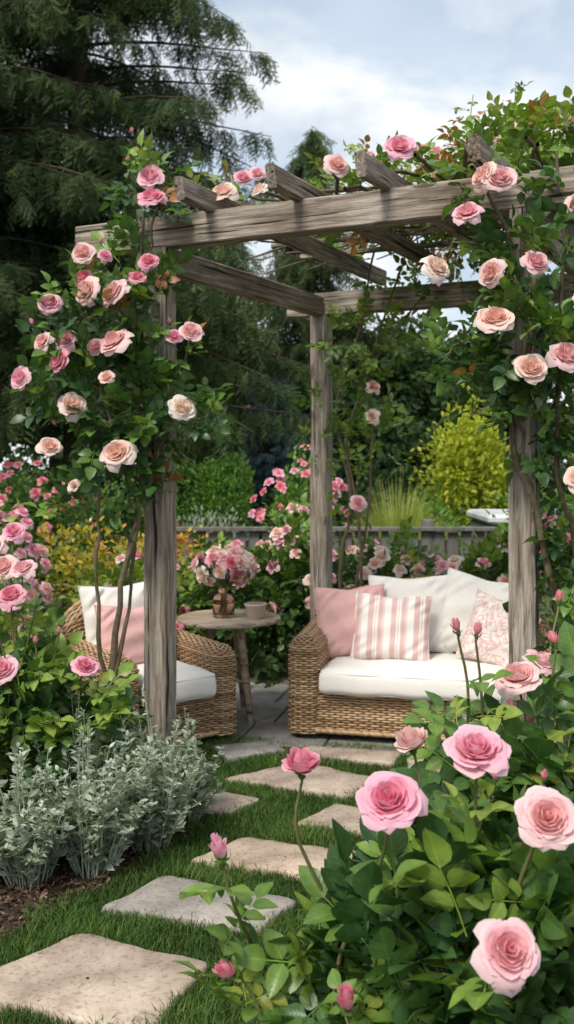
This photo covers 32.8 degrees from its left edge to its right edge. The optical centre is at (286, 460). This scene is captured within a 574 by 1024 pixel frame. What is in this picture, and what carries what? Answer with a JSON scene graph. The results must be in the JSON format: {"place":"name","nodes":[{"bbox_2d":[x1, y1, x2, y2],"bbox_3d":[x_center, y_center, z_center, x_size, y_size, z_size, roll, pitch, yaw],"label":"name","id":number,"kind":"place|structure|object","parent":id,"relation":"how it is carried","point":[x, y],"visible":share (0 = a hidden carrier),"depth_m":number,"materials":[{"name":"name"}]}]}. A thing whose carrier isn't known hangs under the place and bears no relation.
{"place":"outdoors","nodes":[
{"label":"outdoors","id":0,"kind":"place"},
{"bbox_2d":[0,470,571,1023],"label":"ground","id":1,"kind":"structure","parent":0,"point":[34,902],"depth_m":3.43,"materials":[{"name":"green plant"}]},
{"bbox_2d":[0,531,59,737],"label":"pink shrub rose","id":2,"kind":"object","parent":1,"relation":"on","point":[13,581],"visible":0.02,"depth_m":4.91,"materials":[{"name":"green plant"}]},
{"bbox_2d":[0,499,68,622],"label":"pink shrub rose","id":3,"kind":"object","parent":1,"relation":"on","point":[38,550],"visible":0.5,"depth_m":6.40,"materials":[{"name":"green plant"}]},
{"bbox_2d":[0,460,106,613],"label":"rose bush","id":4,"kind":"object","parent":1,"relation":"on","point":[37,493],"visible":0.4,"depth_m":9.02,"materials":[{"name":"green plant"}]},
{"bbox_2d":[0,522,153,825],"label":"pink rose bush","id":5,"kind":"object","parent":1,"relation":"on","point":[38,669],"visible":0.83,"depth_m":3.83,"materials":[{"name":"green plant"}]},
{"bbox_2d":[23,514,143,622],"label":"barberry bush","id":6,"kind":"object","parent":1,"relation":"on","point":[81,555],"visible":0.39,"depth_m":7.12,"materials":[{"name":"yellow plant"}]},
{"bbox_2d":[29,475,144,606],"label":"green shrub","id":7,"kind":"object","parent":1,"relation":"on","point":[102,523],"visible":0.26,"depth_m":8.82,"materials":[{"name":"green plant"}]},
{"bbox_2d":[0,756,191,939],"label":"mulch bed","id":8,"kind":"object","parent":1,"relation":"on","point":[34,887],"visible":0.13,"depth_m":3.41,"materials":[{"name":"brown soil"}]},
{"bbox_2d":[0,797,22,853],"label":"silver sage plant","id":9,"kind":"object","parent":8,"relation":"on","point":[3,816],"visible":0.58,"depth_m":3.48,"materials":[{"name":"green plant"}]},
{"bbox_2d":[0,739,94,889],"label":"silver sage plant","id":10,"kind":"object","parent":8,"relation":"on","point":[34,852],"visible":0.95,"depth_m":3.41,"materials":[{"name":"green plant"}]},
{"bbox_2d":[31,684,142,831],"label":"silver sage plant","id":11,"kind":"object","parent":8,"relation":"on","point":[96,763],"visible":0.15,"depth_m":3.77,"materials":[{"name":"green plant"}]},
{"bbox_2d":[31,715,157,879],"bbox_3d":[-0.699,1.223,3.553,0.455,0.557,0.422,0,0,0],"label":"silver sage plant","id":12,"kind":"object","parent":8,"relation":"on","point":[92,842],"visible":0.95,"depth_m":3.51,"materials":[{"name":"green plant"}]},
{"bbox_2d":[94,688,205,853],"bbox_3d":[-0.541,1.191,3.781,0.447,0.621,0.460,0,0,0],"label":"silver sage plant","id":13,"kind":"object","parent":8,"relation":"on","point":[154,823],"visible":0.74,"depth_m":3.71,"materials":[{"name":"green plant"}]},
{"bbox_2d":[147,706,225,825],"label":"silver sage plant","id":14,"kind":"object","parent":8,"relation":"on","point":[202,785],"visible":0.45,"depth_m":4.01,"materials":[{"name":"green plant"}]},
{"bbox_2d":[0,933,207,1023],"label":"stepping stone","id":15,"kind":"object","parent":1,"relation":"on","point":[127,980],"visible":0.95,"depth_m":2.76,"materials":[{"name":"beige stone"}]},
{"bbox_2d":[28,456,186,582],"bbox_3d":[-2.114,0.673,11.121,1.785,1.737,1.512,0,0,22],"label":"green shrub","id":16,"kind":"object","parent":1,"relation":"on","point":[119,480],"visible":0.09,"depth_m":11.15,"materials":[{"name":"green plant"}]},
{"bbox_2d":[0,0,217,459],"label":"spruce tree","id":17,"kind":"object","parent":1,"relation":"on","point":[51,143],"visible":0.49,"depth_m":9.93,"materials":[{"name":"green plant"}]},
{"bbox_2d":[9,127,237,685],"bbox_3d":[-0.732,-0.008,4.421,1.024,3.021,0.616,0,0,0],"label":"climbing rose","id":18,"kind":"object","parent":1,"relation":"on","point":[137,369],"visible":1,"depth_m":4.34,"materials":[{"name":"green plant"}]},
{"bbox_2d":[58,537,217,640],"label":"rose bush","id":19,"kind":"object","parent":1,"relation":"on","point":[138,574],"visible":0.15,"depth_m":6.55,"materials":[{"name":"green plant"}]},
{"bbox_2d":[101,521,220,609],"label":"barberry bush","id":20,"kind":"object","parent":1,"relation":"on","point":[181,539],"visible":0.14,"depth_m":7.69,"materials":[{"name":"green plant"}]},
{"bbox_2d":[0,0,344,591],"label":"spruce tree","id":21,"kind":"object","parent":1,"relation":"on","point":[163,117],"visible":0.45,"depth_m":10.61,"materials":[{"name":"green plant"}]},
{"bbox_2d":[101,876,296,935],"bbox_3d":[-0.289,1.493,3.247,0.579,0.053,0.306,0,0,23],"label":"stepping stone","id":22,"kind":"object","parent":1,"relation":"on","point":[160,895],"visible":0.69,"depth_m":3.23,"materials":[{"name":"grey stone"}]},
{"bbox_2d":[108,211,300,547],"bbox_3d":[-0.954,-1.228,15.471,3.247,6.144,3.514,0,0,26],"label":"spruce tree","id":23,"kind":"object","parent":1,"relation":"on","point":[242,246],"visible":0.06,"depth_m":15.09,"materials":[{"name":"green plant"}]},
{"bbox_2d":[178,505,248,593],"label":"silver shrub","id":24,"kind":"object","parent":1,"relation":"on","point":[222,524],"visible":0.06,"depth_m":8.78,"materials":[{"name":"green plant"}]},
{"bbox_2d":[176,450,255,585],"bbox_3d":[-0.775,0.689,9.893,1.008,1.634,0.952,0,0,0],"label":"boxwood ball","id":25,"kind":"object","parent":1,"relation":"on","point":[224,484],"visible":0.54,"depth_m":9.72,"materials":[{"name":"green plant"}]},
{"bbox_2d":[0,731,440,1023],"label":"lawn grass","id":26,"kind":"structure","parent":1,"relation":"on","point":[203,873],"depth_m":3.40,"materials":[{"name":"green plant"}]},
{"bbox_2d":[195,790,259,818],"bbox_3d":[-0.298,1.493,4.187,0.261,0.053,0.295,0,0,28],"label":"stepping stone","id":27,"kind":"object","parent":1,"relation":"on","point":[228,799],"visible":0.48,"depth_m":4.20,"materials":[{"name":"grey stone"}]},
{"bbox_2d":[176,530,309,676],"bbox_3d":[-0.262,1.023,6.687,1.281,1.103,1.049,0,0,0],"label":"rose bush","id":28,"kind":"object","parent":1,"relation":"on","point":[261,660],"visible":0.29,"depth_m":6.53,"materials":[{"name":"green plant"}]},
{"bbox_2d":[211,741,284,763],"bbox_3d":[-0.199,1.494,5.000,0.329,0.053,0.242,0,0,-25],"label":"stepping stone","id":29,"kind":"object","parent":1,"relation":"on","point":[239,750],"visible":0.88,"depth_m":4.97,"materials":[{"name":"grey stone"}]},
{"bbox_2d":[202,373,310,539],"bbox_3d":[-0.374,0.139,13.473,1.989,2.896,1.961,0,0,-41],"label":"blue spruce","id":30,"kind":"object","parent":1,"relation":"on","point":[256,458],"visible":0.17,"depth_m":13.36,"materials":[{"name":"green plant"}]},
{"bbox_2d":[191,837,363,879],"bbox_3d":[-0.013,1.493,3.627,0.635,0.053,0.278,0,0,18],"label":"stepping stone","id":31,"kind":"object","parent":1,"relation":"on","point":[262,853],"visible":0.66,"depth_m":3.62,"materials":[{"name":"beige stone"}]},
{"bbox_2d":[249,492,309,641],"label":"rose bush","id":32,"kind":"object","parent":1,"relation":"on","point":[299,511],"visible":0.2,"depth_m":7.31,"materials":[{"name":"green plant"}]},
{"bbox_2d":[0,399,573,553],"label":"hedge","id":33,"kind":"object","parent":1,"relation":"on","point":[375,465],"visible":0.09,"depth_m":14.54,"materials":[{"name":"green plant"}]},
{"bbox_2d":[0,205,573,535],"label":"distant trees","id":34,"kind":"object","parent":1,"relation":"on","point":[421,402],"visible":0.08,"depth_m":17.00,"materials":[{"name":"green plant"}]},
{"bbox_2d":[225,765,368,801],"bbox_3d":[0.089,1.493,4.566,0.672,0.053,0.385,0,0,22],"label":"stepping stone","id":35,"kind":"object","parent":1,"relation":"on","point":[320,780],"visible":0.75,"depth_m":4.49,"materials":[{"name":"beige stone"}]},
{"bbox_2d":[235,516,366,687],"bbox_3d":[0.115,1.001,6.607,0.932,1.294,0.800,0,0,15],"label":"rose bush","id":36,"kind":"object","parent":1,"relation":"on","point":[293,540],"visible":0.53,"depth_m":6.45,"materials":[{"name":"green plant"}]},
{"bbox_2d":[248,444,363,539],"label":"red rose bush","id":37,"kind":"object","parent":1,"relation":"on","point":[338,484],"visible":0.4,"depth_m":8.76,"materials":[{"name":"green plant"}]},
{"bbox_2d":[266,415,352,538],"bbox_3d":[0.271,0.391,14.992,1.724,2.223,1.818,0,0,0],"label":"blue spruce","id":38,"kind":"object","parent":1,"relation":"on","point":[309,463],"visible":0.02,"depth_m":14.87,"materials":[{"name":"green plant"}]},
{"bbox_2d":[197,669,442,755],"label":"patio paving","id":39,"kind":"structure","parent":1,"relation":"on","point":[270,704],"depth_m":5.44,"materials":[{"name":"grey stone"}]},
{"bbox_2d":[54,599,236,754],"bbox_3d":[-0.768,1.099,5.246,0.757,0.778,0.806,0,0,-39],"label":"wicker armchair","id":40,"kind":"object","parent":39,"relation":"on","point":[206,683],"visible":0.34,"depth_m":5.12,"materials":[{"name":"brown wicker"}]},
{"bbox_2d":[78,582,143,644],"bbox_3d":[-0.912,0.890,5.395,0.485,0.436,0.168,0,-14,-39],"label":"white back cushion","id":41,"kind":"object","parent":40,"relation":"on","point":[108,595],"visible":0.3,"depth_m":5.30,"materials":[{"name":"fabric"}]},
{"bbox_2d":[94,605,143,663],"bbox_3d":[-0.820,0.940,5.247,0.444,0.346,0.160,5,-23,-37],"label":"pink throw pillow","id":42,"kind":"object","parent":40,"relation":"on","point":[133,648],"visible":0.31,"depth_m":5.17,"materials":[{"name":"fabric"}]},
{"bbox_2d":[177,609,280,724],"bbox_3d":[-0.335,1.192,5.640,0.600,0.584,0.600,0,0,0],"label":"round side table","id":43,"kind":"object","parent":39,"relation":"on","point":[239,622],"visible":0.74,"depth_m":5.51,"materials":[{"name":"brown wood"}]},
{"bbox_2d":[191,543,267,617],"bbox_3d":[-0.332,0.684,5.615,0.454,0.426,0.348,0,0,0],"label":"flower vase","id":44,"kind":"object","parent":43,"relation":"on","point":[232,564],"visible":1,"depth_m":5.55,"materials":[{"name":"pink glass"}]},
{"bbox_2d":[244,602,266,618],"bbox_3d":[-0.180,0.858,5.580,0.134,0.084,0.134,0,0,0],"label":"pot","id":45,"kind":"object","parent":43,"relation":"on","point":[255,610],"visible":1,"depth_m":5.54,"materials":[{"name":"ceramic"}]},
{"bbox_2d":[288,577,573,743],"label":"wicker sofa","id":46,"kind":"object","parent":39,"relation":"on","point":[344,695],"visible":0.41,"depth_m":5.12,"materials":[{"name":"brown wicker"}]},
{"bbox_2d":[313,584,383,657],"bbox_3d":[0.359,0.900,5.468,0.405,0.405,0.173,-3,-16,0],"label":"pink throw pillow","id":47,"kind":"object","parent":46,"relation":"on","point":[335,613],"visible":0.56,"depth_m":5.42,"materials":[{"name":"fabric"}]},
{"bbox_2d":[350,592,432,660],"bbox_3d":[0.575,0.916,5.357,0.435,0.376,0.162,2,-20,11],"label":"striped throw pillow","id":48,"kind":"object","parent":46,"relation":"on","point":[391,628],"visible":1,"depth_m":5.30,"materials":[{"name":"fabric"}]},
{"bbox_2d":[368,575,453,653],"bbox_3d":[0.701,0.870,5.551,0.485,0.446,0.189,-2,-14,13],"label":"white back cushion","id":49,"kind":"object","parent":46,"relation":"on","point":[435,587],"visible":0.38,"depth_m":5.51,"materials":[{"name":"fabric"}]},
{"bbox_2d":[438,567,508,651],"bbox_3d":[1.085,0.870,5.433,0.485,0.465,0.194,10,-11,21],"label":"white back cushion","id":50,"kind":"object","parent":46,"relation":"on","point":[462,587],"visible":0.41,"depth_m":5.42,"materials":[{"name":"fabric"}]},
{"bbox_2d":[455,589,544,666],"bbox_3d":[1.139,0.921,5.218,0.385,0.375,0.156,15,-11,30],"label":"floral throw pillow","id":51,"kind":"object","parent":46,"relation":"on","point":[489,613],"visible":0.54,"depth_m":5.19,"materials":[{"name":"fabric"}]},
{"bbox_2d":[75,133,573,767],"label":"pergola","id":52,"kind":"object","parent":1,"relation":"on","point":[303,215],"visible":0.66,"depth_m":4.55,"materials":[{"name":"brown wood"}]},
{"bbox_2d":[165,81,573,588],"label":"climbing rose","id":53,"kind":"object","parent":52,"relation":"attached to","point":[535,116],"visible":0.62,"depth_m":5.30,"materials":[{"name":"green plant"}]},
{"bbox_2d":[408,116,573,745],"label":"climbing rose","id":54,"kind":"object","parent":52,"relation":"attached to","point":[533,374],"visible":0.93,"depth_m":3.72,"materials":[{"name":"green plant"}]},
{"bbox_2d":[298,804,362,838],"bbox_3d":[0.296,1.493,4.001,0.442,0.053,0.280,0,0,24],"label":"stepping stone","id":55,"kind":"object","parent":1,"relation":"on","point":[342,815],"visible":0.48,"depth_m":4.02,"materials":[{"name":"beige stone"}]},
{"bbox_2d":[237,126,427,514],"bbox_3d":[0.493,-2.100,17.830,5.158,8.155,4.983,0,0,0],"label":"spruce tree","id":56,"kind":"object","parent":1,"relation":"on","point":[300,276],"visible":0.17,"depth_m":17.69,"materials":[{"name":"green plant"}]},
{"bbox_2d":[176,519,503,637],"bbox_3d":[0.640,1.013,8.273,3.320,1.026,0.155,0,0,0],"label":"wooden fence","id":57,"kind":"object","parent":1,"relation":"on","point":[431,538],"visible":0.17,"depth_m":8.24,"materials":[{"name":"grey wood"}]},
{"bbox_2d":[244,451,463,556],"bbox_3d":[0.704,0.693,11.543,2.722,1.650,1.291,0,0,0],"label":"green shrub","id":58,"kind":"object","parent":1,"relation":"on","point":[342,497],"visible":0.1,"depth_m":11.49,"materials":[{"name":"green plant"}]},
{"bbox_2d":[307,746,401,767],"bbox_3d":[0.324,1.494,4.891,0.491,0.053,0.208,0,0,13],"label":"stepping stone","id":59,"kind":"object","parent":1,"relation":"on","point":[379,757],"visible":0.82,"depth_m":4.87,"materials":[{"name":"beige stone"}]},
{"bbox_2d":[302,515,442,621],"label":"rose bush","id":60,"kind":"object","parent":1,"relation":"on","point":[376,557],"visible":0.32,"depth_m":6.56,"materials":[{"name":"green plant"}]},
{"bbox_2d":[173,589,573,1023],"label":"pink rose bush","id":61,"kind":"object","parent":1,"relation":"on","point":[461,875],"visible":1,"depth_m":1.96,"materials":[{"name":"green plant"}]},
{"bbox_2d":[337,462,472,570],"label":"fountain grass","id":62,"kind":"object","parent":1,"relation":"on","point":[396,518],"depth_m":8.86,"materials":[{"name":"green plant"}]},
{"bbox_2d":[407,758,440,772],"bbox_3d":[0.785,1.493,4.674,0.444,0.053,0.289,0,0,12],"label":"stepping stone","id":63,"kind":"object","parent":1,"relation":"on","point":[411,762],"visible":0.03,"depth_m":4.75,"materials":[{"name":"beige stone"}]},
{"bbox_2d":[388,485,476,574],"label":"green shrub","id":64,"kind":"object","parent":1,"relation":"on","point":[440,511],"visible":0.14,"depth_m":10.30,"materials":[{"name":"green plant"}]},
{"bbox_2d":[406,383,508,570],"bbox_3d":[2.245,0.239,12.170,1.221,2.530,1.298,0,0,-40],"label":"golden shrub","id":65,"kind":"object","parent":1,"relation":"on","point":[463,469],"visible":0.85,"depth_m":11.99,"materials":[{"name":"yellow plant"}]},
{"bbox_2d":[417,525,550,603],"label":"rose bush","id":66,"kind":"object","parent":1,"relation":"on","point":[487,559],"visible":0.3,"depth_m":6.40,"materials":[{"name":"green plant"}]},
{"bbox_2d":[450,452,543,525],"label":"golden shrub","id":67,"kind":"object","parent":1,"relation":"on","point":[500,504],"visible":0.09,"depth_m":12.40,"materials":[{"name":"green plant"}]},
{"bbox_2d":[485,489,573,581],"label":"green shrub","id":68,"kind":"object","parent":1,"relation":"on","point":[504,526],"visible":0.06,"depth_m":7.62,"materials":[{"name":"green plant"}]},
{"bbox_2d":[539,489,573,600],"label":"rose bush","id":69,"kind":"object","parent":1,"relation":"on","point":[560,524],"visible":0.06,"depth_m":6.26,"materials":[{"name":"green plant"}]},
{"bbox_2d":[539,520,573,645],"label":"rose bush","id":70,"kind":"object","parent":1,"relation":"on","point":[547,601],"visible":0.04,"depth_m":5.10,"materials":[{"name":"green plant"}]},
{"bbox_2d":[0,0,573,469],"label":"sky","id":71,"kind":"structure","parent":0,"point":[348,70],"materials":[{"name":"white"}]},
{"bbox_2d":[466,509,555,553],"bbox_3d":[2.600,1.028,10.600,1.080,0.945,1.300,0,0,0],"label":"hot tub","id":72,"kind":"object","parent":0,"point":[481,517],"visible":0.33,"depth_m":10.44,"materials":[{"name":"white acrylic plastic"}]}
]}

